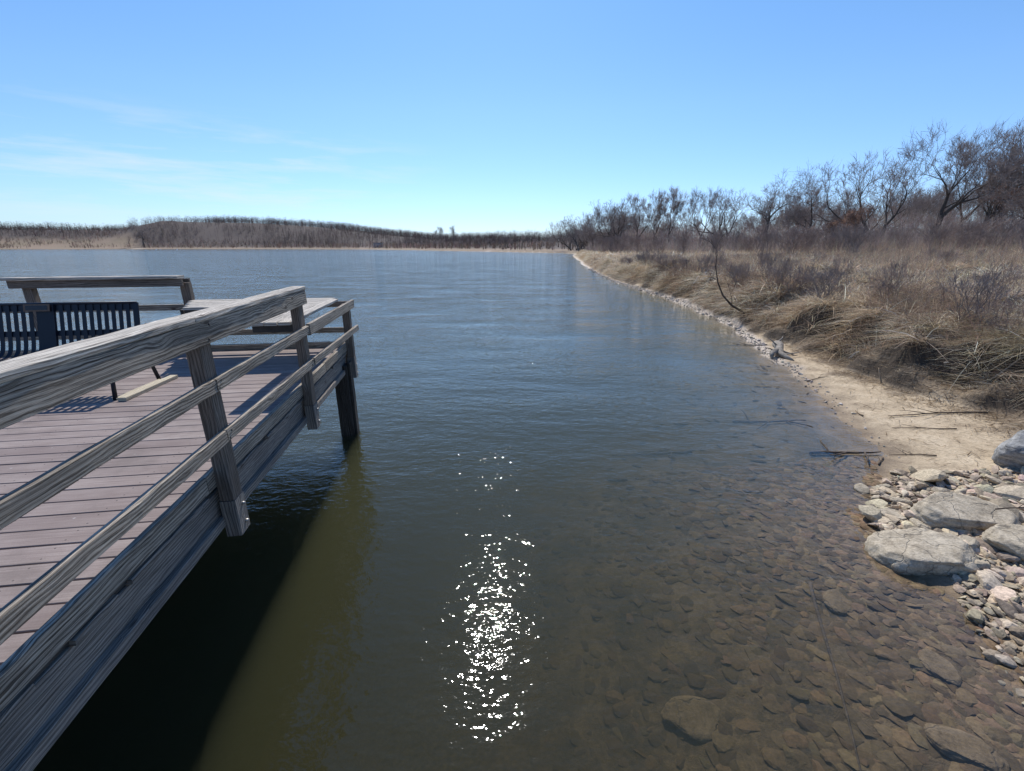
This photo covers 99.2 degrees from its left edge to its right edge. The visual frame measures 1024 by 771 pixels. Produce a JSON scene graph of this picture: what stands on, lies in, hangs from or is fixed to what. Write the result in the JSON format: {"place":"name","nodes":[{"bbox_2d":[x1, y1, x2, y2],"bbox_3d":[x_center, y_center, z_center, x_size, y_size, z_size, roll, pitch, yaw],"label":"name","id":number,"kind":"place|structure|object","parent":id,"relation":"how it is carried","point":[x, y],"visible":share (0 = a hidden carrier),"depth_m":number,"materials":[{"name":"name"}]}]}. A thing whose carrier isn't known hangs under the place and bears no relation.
{"place":"outdoors","nodes":[
{"label":"outdoors","id":0,"kind":"place"},
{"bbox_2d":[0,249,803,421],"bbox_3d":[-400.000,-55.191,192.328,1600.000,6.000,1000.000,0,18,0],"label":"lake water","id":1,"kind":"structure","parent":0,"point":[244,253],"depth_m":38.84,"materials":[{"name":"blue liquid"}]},
{"bbox_2d":[0,221,1023,770],"bbox_3d":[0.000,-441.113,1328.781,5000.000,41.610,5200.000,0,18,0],"label":"ground","id":2,"kind":"structure","parent":0,"point":[304,621],"depth_m":6.44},
{"bbox_2d":[126,217,154,246],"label":"bare tree","id":3,"kind":"object","parent":2,"relation":"on","point":[146,235],"visible":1,"depth_m":494.09,"materials":[{"name":"grey plant"}]},
{"bbox_2d":[0,275,368,770],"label":"fishing pier","id":4,"kind":"structure","parent":2,"relation":"on","point":[116,517],"depth_m":2.71,"materials":[{"name":"grey wood"}]},
{"bbox_2d":[0,301,160,399],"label":"park bench","id":5,"kind":"object","parent":4,"relation":"on","point":[48,333],"visible":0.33,"depth_m":4.96,"materials":[{"name":"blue metal"}]},
{"bbox_2d":[117,375,177,400],"bbox_3d":[-4.204,0.017,5.064,0.089,0.040,0.871,-2,18,-5],"label":"lumber plank","id":6,"kind":"object","parent":4,"relation":"on","point":[142,390],"visible":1,"depth_m":4.98,"materials":[{"name":"beige wood"}]},
{"bbox_2d":[0,224,586,250],"bbox_3d":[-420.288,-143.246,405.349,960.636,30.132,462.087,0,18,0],"label":"scrub","id":7,"kind":"object","parent":2,"relation":"on","point":[534,247],"visible":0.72,"depth_m":478.41,"materials":[{"name":"brown plant"}]},
{"bbox_2d":[0,215,707,247],"bbox_3d":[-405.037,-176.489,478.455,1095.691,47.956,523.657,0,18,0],"label":"woods","id":8,"kind":"object","parent":2,"relation":"on","point":[421,236],"visible":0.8,"depth_m":533.48,"materials":[{"name":"brown plant"}]},
{"bbox_2d":[543,218,577,250],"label":"bare tree","id":9,"kind":"object","parent":2,"relation":"on","point":[561,235],"visible":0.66,"depth_m":204.07,"materials":[{"name":"grey plant"}]},
{"bbox_2d":[558,213,600,250],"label":"bare tree","id":10,"kind":"object","parent":2,"relation":"on","point":[572,229],"visible":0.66,"depth_m":144.47,"materials":[{"name":"grey plant"}]},
{"bbox_2d":[576,209,610,250],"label":"bare tree","id":11,"kind":"object","parent":2,"relation":"on","point":[589,236],"visible":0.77,"depth_m":126.22,"materials":[{"name":"grey plant"}]},
{"bbox_2d":[582,203,619,244],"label":"bare tree","id":12,"kind":"object","parent":2,"relation":"on","point":[598,225],"visible":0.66,"depth_m":120.75,"materials":[{"name":"grey plant"}]},
{"bbox_2d":[577,197,639,248],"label":"bare tree","id":13,"kind":"object","parent":2,"relation":"on","point":[621,221],"visible":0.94,"depth_m":108.51,"materials":[{"name":"grey plant"}]},
{"bbox_2d":[623,188,666,246],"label":"bare tree","id":14,"kind":"object","parent":2,"relation":"on","point":[643,209],"visible":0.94,"depth_m":102.61,"materials":[{"name":"grey plant"}]},
{"bbox_2d":[612,448,691,457],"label":"sunken branch","id":15,"kind":"object","parent":2,"relation":"on","point":[668,453],"visible":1,"depth_m":7.32,"materials":[{"name":"brown plant"}]},
{"bbox_2d":[644,189,670,240],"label":"bare tree","id":16,"kind":"object","parent":2,"relation":"on","point":[659,214],"visible":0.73,"depth_m":103.61,"materials":[{"name":"grey plant"}]},
{"bbox_2d":[655,215,677,236],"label":"bare tree","id":17,"kind":"object","parent":2,"relation":"on","point":[662,228],"visible":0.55,"depth_m":111.17,"materials":[{"name":"grey plant"}]},
{"bbox_2d":[662,185,689,249],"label":"bare tree","id":18,"kind":"object","parent":2,"relation":"on","point":[674,194],"visible":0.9,"depth_m":94.79,"materials":[{"name":"grey plant"}]},
{"bbox_2d":[671,228,697,248],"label":"bare shrub","id":19,"kind":"object","parent":2,"relation":"on","point":[685,233],"visible":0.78,"depth_m":71.94,"materials":[{"name":"brown plant"}]},
{"bbox_2d":[661,695,720,743],"bbox_3d":[1.356,2.446,3.219,0.411,0.088,0.380,15,23,39],"label":"sunken rock","id":20,"kind":"object","parent":2,"relation":"on","point":[696,718],"visible":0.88,"depth_m":3.19,"materials":[{"name":"stone"}]},
{"bbox_2d":[672,186,722,248],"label":"bare tree","id":21,"kind":"object","parent":2,"relation":"on","point":[697,201],"visible":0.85,"depth_m":92.52,"materials":[{"name":"grey plant"}]},
{"bbox_2d":[696,255,713,272],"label":"bare shrub","id":22,"kind":"object","parent":2,"relation":"on","point":[707,260],"visible":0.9,"depth_m":24.19,"materials":[{"name":"brown plant"}]},
{"bbox_2d":[673,186,756,245],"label":"bare tree","id":23,"kind":"object","parent":2,"relation":"on","point":[727,201],"visible":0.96,"depth_m":84.89,"materials":[{"name":"grey plant"}]},
{"bbox_2d":[708,226,734,252],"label":"bare shrub","id":24,"kind":"object","parent":2,"relation":"on","point":[716,232],"visible":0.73,"depth_m":59.74,"materials":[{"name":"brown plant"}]},
{"bbox_2d":[707,228,744,316],"bbox_3d":[8.199,-4.208,16.745,2.108,3.530,0.445,0,18,0],"label":"leaning sapling","id":25,"kind":"object","parent":2,"relation":"on","point":[730,303],"visible":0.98,"depth_m":16.91,"materials":[{"name":"brown plant"}]},
{"bbox_2d":[607,362,853,501],"bbox_3d":[4.276,0.554,8.935,3.505,0.511,7.863,7,19,21],"label":"sunken debris","id":26,"kind":"object","parent":2,"relation":"on","point":[656,427],"visible":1,"depth_m":8.40,"materials":[{"name":"stone"}]},
{"bbox_2d":[712,209,758,231],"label":"bare tree","id":27,"kind":"object","parent":2,"relation":"on","point":[744,215],"visible":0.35,"depth_m":101.58,"materials":[{"name":"brown plant"}]},
{"bbox_2d":[724,263,753,287],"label":"bare shrub","id":28,"kind":"object","parent":2,"relation":"on","point":[737,272],"visible":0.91,"depth_m":19.52,"materials":[{"name":"brown plant"}]},
{"bbox_2d":[590,268,899,457],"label":"pebbles","id":29,"kind":"object","parent":2,"relation":"on","point":[699,309],"visible":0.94,"depth_m":15.53,"materials":[{"name":"stone"}]},
{"bbox_2d":[729,211,764,235],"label":"bare tree","id":30,"kind":"object","parent":2,"relation":"on","point":[760,220],"visible":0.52,"depth_m":94.71,"materials":[{"name":"grey plant"}]},
{"bbox_2d":[746,218,781,252],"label":"bare shrub","id":31,"kind":"object","parent":2,"relation":"on","point":[764,227],"visible":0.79,"depth_m":50.48,"materials":[{"name":"brown plant"}]},
{"bbox_2d":[756,228,780,252],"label":"bare shrub","id":32,"kind":"object","parent":2,"relation":"on","point":[760,240],"visible":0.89,"depth_m":48.57,"materials":[{"name":"brown plant"}]},
{"bbox_2d":[732,409,811,429],"bbox_3d":[4.739,0.703,7.974,1.259,0.213,0.690,13,22,36],"label":"sunken branch","id":33,"kind":"object","parent":2,"relation":"on","point":[746,421],"visible":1,"depth_m":8.05,"materials":[{"name":"brown plant"}]},
{"bbox_2d":[526,456,1023,770],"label":"sunken stones","id":34,"kind":"object","parent":2,"relation":"on","point":[981,697],"visible":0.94,"depth_m":3.74,"materials":[{"name":"brown stone"}]},
{"bbox_2d":[822,589,853,614],"bbox_3d":[2.995,1.985,3.991,0.356,0.067,0.254,-16,24,-41],"label":"sunken rock","id":35,"kind":"object","parent":34,"relation":"on","point":[833,601],"visible":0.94,"depth_m":3.95,"materials":[{"name":"stone"}]},
{"bbox_2d":[917,648,961,686],"bbox_3d":[3.245,2.150,3.310,0.228,0.059,0.281,-8,19,-22],"label":"sunken rock","id":36,"kind":"object","parent":34,"relation":"on","point":[934,664],"visible":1,"depth_m":3.29,"materials":[{"name":"stone"}]},
{"bbox_2d":[923,723,1010,770],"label":"sunken rock","id":37,"kind":"object","parent":34,"relation":"on","point":[958,745],"visible":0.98,"depth_m":2.77,"materials":[{"name":"stone"}]},
{"bbox_2d":[736,168,819,239],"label":"bare tree","id":38,"kind":"object","parent":2,"relation":"on","point":[767,200],"visible":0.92,"depth_m":71.12,"materials":[{"name":"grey plant"}]},
{"bbox_2d":[765,336,801,360],"bbox_3d":[7.628,-0.999,12.347,1.006,0.562,1.248,-5,18,-15],"label":"driftwood stump","id":39,"kind":"object","parent":2,"relation":"on","point":[778,348],"visible":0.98,"depth_m":12.23,"materials":[{"name":"grey wood"}]},
{"bbox_2d":[766,262,800,289],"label":"bare shrub","id":40,"kind":"object","parent":2,"relation":"on","point":[781,269],"visible":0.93,"depth_m":16.48,"materials":[{"name":"brown plant"}]},
{"bbox_2d":[767,231,804,256],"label":"bare shrub","id":41,"kind":"object","parent":2,"relation":"on","point":[784,240],"visible":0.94,"depth_m":42.39,"materials":[{"name":"brown plant"}]},
{"bbox_2d":[777,267,811,293],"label":"bare shrub","id":42,"kind":"object","parent":2,"relation":"on","point":[793,283],"visible":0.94,"depth_m":15.96,"materials":[{"name":"brown plant"}]},
{"bbox_2d":[575,240,1023,419],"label":"dry grass","id":43,"kind":"structure","parent":2,"relation":"on","point":[800,303],"depth_m":14.69,"materials":[{"name":"beige plant"}]},
{"bbox_2d":[763,196,835,233],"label":"bare tree","id":44,"kind":"object","parent":2,"relation":"on","point":[780,209],"visible":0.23,"depth_m":85.88,"materials":[{"name":"grey plant"}]},
{"bbox_2d":[773,220,827,256],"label":"bare shrub","id":45,"kind":"object","parent":2,"relation":"on","point":[813,233],"visible":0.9,"depth_m":42.50,"materials":[{"name":"brown plant"}]},
{"bbox_2d":[776,186,828,239],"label":"bare tree","id":46,"kind":"object","parent":2,"relation":"on","point":[787,200],"visible":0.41,"depth_m":76.89,"materials":[{"name":"brown plant"}]},
{"bbox_2d":[585,215,1023,252],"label":"thicket","id":47,"kind":"object","parent":2,"relation":"on","point":[725,247],"visible":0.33,"depth_m":58.25,"materials":[{"name":"brown plant"}]},
{"bbox_2d":[587,201,1023,247],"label":"undergrowth","id":48,"kind":"object","parent":2,"relation":"on","point":[915,222],"visible":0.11,"depth_m":69.68,"materials":[{"name":"brown plant"}]},
{"bbox_2d":[775,161,841,229],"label":"bare tree","id":49,"kind":"object","parent":2,"relation":"on","point":[791,218],"visible":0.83,"depth_m":66.20,"materials":[{"name":"brown plant"}]},
{"bbox_2d":[788,222,828,251],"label":"bare shrub","id":50,"kind":"object","parent":2,"relation":"on","point":[807,237],"visible":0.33,"depth_m":48.65,"materials":[{"name":"brown plant"}]},
{"bbox_2d":[794,272,823,295],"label":"bare shrub","id":51,"kind":"object","parent":2,"relation":"on","point":[805,285],"visible":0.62,"depth_m":15.82,"materials":[{"name":"brown plant"}]},
{"bbox_2d":[797,229,824,252],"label":"bare shrub","id":52,"kind":"object","parent":2,"relation":"on","point":[810,243],"visible":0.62,"depth_m":47.03,"materials":[{"name":"brown plant"}]},
{"bbox_2d":[619,229,1023,336],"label":"dry forbs","id":53,"kind":"object","parent":2,"relation":"on","point":[943,246],"visible":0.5,"depth_m":27.03,"materials":[{"name":"brown plant"}]},
{"bbox_2d":[804,266,846,300],"bbox_3d":[9.821,-3.154,13.758,1.246,1.230,1.142,10,20,28],"label":"bare shrub","id":54,"kind":"object","parent":2,"relation":"on","point":[823,280],"visible":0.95,"depth_m":13.72,"materials":[{"name":"brown plant"}]},
{"bbox_2d":[812,231,847,255],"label":"bare shrub","id":55,"kind":"object","parent":2,"relation":"on","point":[831,241],"visible":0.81,"depth_m":41.23,"materials":[{"name":"brown plant"}]},
{"bbox_2d":[638,254,1023,388],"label":"bramble","id":56,"kind":"object","parent":2,"relation":"on","point":[754,277],"visible":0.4,"depth_m":11.54,"materials":[{"name":"brown plant"}]},
{"bbox_2d":[818,197,844,222],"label":"bare tree","id":57,"kind":"object","parent":2,"relation":"on","point":[837,207],"visible":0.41,"depth_m":82.65,"materials":[{"name":"grey plant"}]},
{"bbox_2d":[812,266,854,297],"bbox_3d":[10.255,-3.288,14.080,1.207,1.230,1.251,-12,21,-33],"label":"bare shrub","id":58,"kind":"object","parent":2,"relation":"on","point":[834,273],"visible":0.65,"depth_m":14.12,"materials":[{"name":"brown plant"}]},
{"bbox_2d":[814,222,853,251],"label":"bare shrub","id":59,"kind":"object","parent":2,"relation":"on","point":[836,231],"visible":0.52,"depth_m":41.42,"materials":[{"name":"brown plant"}]},
{"bbox_2d":[808,581,860,770],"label":"sunken branch","id":60,"kind":"object","parent":2,"relation":"on","point":[827,646],"visible":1,"depth_m":3.39,"materials":[{"name":"brown plant"}]},
{"bbox_2d":[820,215,849,236],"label":"young oak","id":61,"kind":"object","parent":2,"relation":"on","point":[836,222],"visible":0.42,"depth_m":59.34,"materials":[{"name":"brown plant"}]},
{"bbox_2d":[823,257,863,283],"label":"bare shrub","id":62,"kind":"object","parent":2,"relation":"on","point":[847,266],"visible":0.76,"depth_m":18.66,"materials":[{"name":"brown plant"}]},
{"bbox_2d":[809,439,880,462],"bbox_3d":[5.045,1.025,6.634,0.785,0.136,0.766,-15,23,-39],"label":"sunken branch","id":63,"kind":"object","parent":2,"relation":"on","point":[827,451],"visible":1,"depth_m":6.64,"materials":[{"name":"brown plant"}]},
{"bbox_2d":[679,280,1023,469],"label":"stem litter","id":64,"kind":"object","parent":2,"relation":"on","point":[845,365],"visible":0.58,"depth_m":8.85,"materials":[{"name":"beige plant"}]},
{"bbox_2d":[831,220,876,253],"bbox_3d":[29.001,-12.568,37.021,2.777,2.762,3.471,2,18,5],"label":"bare shrub","id":65,"kind":"object","parent":2,"relation":"on","point":[840,231],"visible":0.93,"depth_m":36.77,"materials":[{"name":"brown plant"}]},
{"bbox_2d":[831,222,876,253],"bbox_3d":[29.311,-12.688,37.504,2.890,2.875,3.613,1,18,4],"label":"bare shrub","id":66,"kind":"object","parent":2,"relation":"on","point":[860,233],"visible":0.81,"depth_m":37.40,"materials":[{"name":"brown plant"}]},
{"bbox_2d":[842,203,877,230],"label":"young oak","id":67,"kind":"object","parent":2,"relation":"on","point":[851,217],"visible":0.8,"depth_m":54.48,"materials":[{"name":"brown plant"}]},
{"bbox_2d":[854,483,869,493],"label":"stone","id":68,"kind":"object","parent":2,"relation":"on","point":[860,488],"visible":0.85,"depth_m":5.60,"materials":[{"name":"stone"}]},
{"bbox_2d":[786,146,942,237],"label":"bare tree","id":69,"kind":"object","parent":2,"relation":"on","point":[890,194],"visible":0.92,"depth_m":59.41,"materials":[{"name":"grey plant"}]},
{"bbox_2d":[825,180,934,228],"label":"bare tree","id":70,"kind":"object","parent":2,"relation":"on","point":[884,202],"visible":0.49,"depth_m":68.34,"materials":[{"name":"brown plant"}]},
{"bbox_2d":[862,257,926,299],"bbox_3d":[10.615,-2.939,12.181,1.587,1.262,1.269,-8,19,-23],"label":"bare shrub","id":71,"kind":"object","parent":2,"relation":"on","point":[894,273],"visible":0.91,"depth_m":12.22,"materials":[{"name":"brown plant"}]},
{"bbox_2d":[856,186,943,230],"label":"bare tree","id":72,"kind":"object","parent":2,"relation":"on","point":[929,198],"visible":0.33,"depth_m":73.59,"materials":[{"name":"brown plant"}]},
{"bbox_2d":[887,226,921,249],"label":"bare shrub","id":73,"kind":"object","parent":2,"relation":"on","point":[898,238],"visible":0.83,"depth_m":40.71,"materials":[{"name":"brown plant"}]},
{"bbox_2d":[882,191,944,229],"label":"bare tree","id":74,"kind":"object","parent":2,"relation":"on","point":[922,200],"visible":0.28,"depth_m":73.10,"materials":[{"name":"brown plant"}]},
{"bbox_2d":[864,527,980,575],"bbox_3d":[4.106,1.744,4.394,0.944,0.459,0.606,4,18,14],"label":"boulder","id":75,"kind":"object","parent":2,"relation":"on","point":[916,551],"visible":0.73,"depth_m":4.26,"materials":[{"name":"stone"}]},
{"bbox_2d":[889,201,965,231],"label":"bare tree","id":76,"kind":"object","parent":2,"relation":"on","point":[910,210],"visible":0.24,"depth_m":71.52,"materials":[{"name":"grey plant"}]},
{"bbox_2d":[890,408,987,415],"bbox_3d":[7.527,0.482,7.743,1.570,0.173,0.120,2,18,6],"label":"stick","id":77,"kind":"object","parent":2,"relation":"on","point":[940,412],"visible":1,"depth_m":7.76,"materials":[{"name":"brown wood"}]},
{"bbox_2d":[858,465,1023,705],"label":"rubble","id":78,"kind":"object","parent":2,"relation":"on","point":[1006,489],"visible":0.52,"depth_m":4.57,"materials":[{"name":"stone"}]},
{"bbox_2d":[880,508,907,520],"bbox_3d":[4.356,1.509,5.028,0.390,0.136,0.264,0,18,0],"label":"stone","id":79,"kind":"object","parent":78,"relation":"on","point":[896,513],"visible":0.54,"depth_m":4.99,"materials":[{"name":"stone"}]},
{"bbox_2d":[889,496,913,505],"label":"stone","id":80,"kind":"object","parent":78,"relation":"on","point":[905,501],"visible":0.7,"depth_m":5.25,"materials":[{"name":"stone"}]},
{"bbox_2d":[909,517,932,529],"bbox_3d":[4.503,1.539,4.795,0.188,0.120,0.307,9,20,26],"label":"stone","id":81,"kind":"object","parent":78,"relation":"on","point":[917,522],"visible":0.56,"depth_m":4.74,"materials":[{"name":"stone"}]},
{"bbox_2d":[958,534,979,548],"bbox_3d":[4.626,1.619,4.447,0.222,0.153,0.186,-7,19,-22],"label":"stone","id":82,"kind":"object","parent":78,"relation":"on","point":[974,543],"visible":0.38,"depth_m":4.40,"materials":[{"name":"stone"}]},
{"bbox_2d":[981,524,1023,560],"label":"boulder","id":83,"kind":"object","parent":78,"relation":"on","point":[1008,538],"visible":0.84,"depth_m":4.31,"materials":[{"name":"stone"}]},
{"bbox_2d":[922,225,963,251],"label":"bare shrub","id":84,"kind":"object","parent":2,"relation":"on","point":[941,237],"visible":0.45,"depth_m":36.17,"materials":[{"name":"brown plant"}]},
{"bbox_2d":[919,187,967,219],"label":"bare tree","id":85,"kind":"object","parent":2,"relation":"on","point":[939,202],"visible":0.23,"depth_m":74.62,"materials":[{"name":"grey plant"}]},
{"bbox_2d":[912,213,979,249],"bbox_3d":[34.257,-12.136,34.699,3.567,3.548,4.459,5,18,16],"label":"bare shrub","id":86,"kind":"object","parent":2,"relation":"on","point":[934,221],"visible":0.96,"depth_m":34.55,"materials":[{"name":"brown plant"}]},
{"bbox_2d":[876,113,1023,240],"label":"bare tree","id":87,"kind":"object","parent":2,"relation":"on","point":[963,197],"visible":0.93,"depth_m":52.20,"materials":[{"name":"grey plant"}]},
{"bbox_2d":[922,189,986,224],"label":"bare tree","id":88,"kind":"object","parent":2,"relation":"on","point":[969,204],"visible":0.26,"depth_m":70.38,"materials":[{"name":"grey plant"}]},
{"bbox_2d":[910,492,1020,531],"bbox_3d":[5.001,1.470,4.863,1.032,0.376,0.573,3,18,11],"label":"boulder","id":89,"kind":"object","parent":2,"relation":"on","point":[954,511],"visible":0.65,"depth_m":4.74,"materials":[{"name":"stone"}]},
{"bbox_2d":[949,229,986,251],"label":"bare shrub","id":90,"kind":"object","parent":2,"relation":"on","point":[965,240],"visible":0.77,"depth_m":35.58,"materials":[{"name":"brown plant"}]},
{"bbox_2d":[947,214,1004,250],"bbox_3d":[39.394,-12.995,37.639,3.223,3.472,3.518,6,19,19],"label":"bare shrub","id":91,"kind":"object","parent":2,"relation":"on","point":[978,228],"visible":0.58,"depth_m":37.25,"materials":[{"name":"brown plant"}]},
{"bbox_2d":[931,266,1023,332],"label":"bare shrub","id":92,"kind":"object","parent":2,"relation":"on","point":[980,291],"visible":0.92,"depth_m":9.46,"materials":[{"name":"brown plant"}]},
{"bbox_2d":[932,130,1023,232],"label":"bare tree","id":93,"kind":"object","parent":2,"relation":"on","point":[989,210],"visible":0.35,"depth_m":53.78,"materials":[{"name":"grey plant"}]},
{"bbox_2d":[933,119,1023,224],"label":"bare tree","id":94,"kind":"object","parent":2,"relation":"on","point":[974,146],"visible":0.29,"depth_m":59.11,"materials":[{"name":"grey plant"}]},
{"bbox_2d":[960,213,1012,247],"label":"bare shrub","id":95,"kind":"object","parent":2,"relation":"on","point":[993,218],"visible":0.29,"depth_m":42.56,"materials":[{"name":"brown plant"}]},
{"bbox_2d":[964,211,1022,247],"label":"bare shrub","id":96,"kind":"object","parent":2,"relation":"on","point":[1001,220],"visible":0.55,"depth_m":40.33,"materials":[{"name":"brown plant"}]},
{"bbox_2d":[969,292,1023,338],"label":"bare shrub","id":97,"kind":"object","parent":2,"relation":"on","point":[996,314],"visible":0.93,"depth_m":8.34,"materials":[{"name":"brown plant"}]},
{"bbox_2d":[971,256,1023,303],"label":"bare shrub","id":98,"kind":"object","parent":2,"relation":"on","point":[1010,273],"visible":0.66,"depth_m":11.25,"materials":[{"name":"brown plant"}]},
{"bbox_2d":[973,142,1023,240],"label":"bare tree","id":99,"kind":"object","parent":2,"relation":"on","point":[1017,203],"visible":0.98,"depth_m":45.66,"materials":[{"name":"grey plant"}]},
{"bbox_2d":[979,182,1023,233],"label":"young oak","id":100,"kind":"object","parent":2,"relation":"on","point":[1001,190],"visible":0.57,"depth_m":49.19,"materials":[{"name":"brown plant"}]},
{"bbox_2d":[985,224,1022,254],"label":"bare shrub","id":101,"kind":"object","parent":2,"relation":"on","point":[1013,236],"visible":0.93,"depth_m":32.75,"materials":[{"name":"brown plant"}]},
{"bbox_2d":[991,430,1023,469],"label":"boulder","id":102,"kind":"object","parent":2,"relation":"on","point":[1009,453],"visible":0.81,"depth_m":5.84,"materials":[{"name":"grey stone"}]},
{"bbox_2d":[1007,215,1023,243],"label":"bare shrub","id":103,"kind":"object","parent":2,"relation":"on","point":[1021,224],"visible":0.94,"depth_m":32.62,"materials":[{"name":"brown plant"}]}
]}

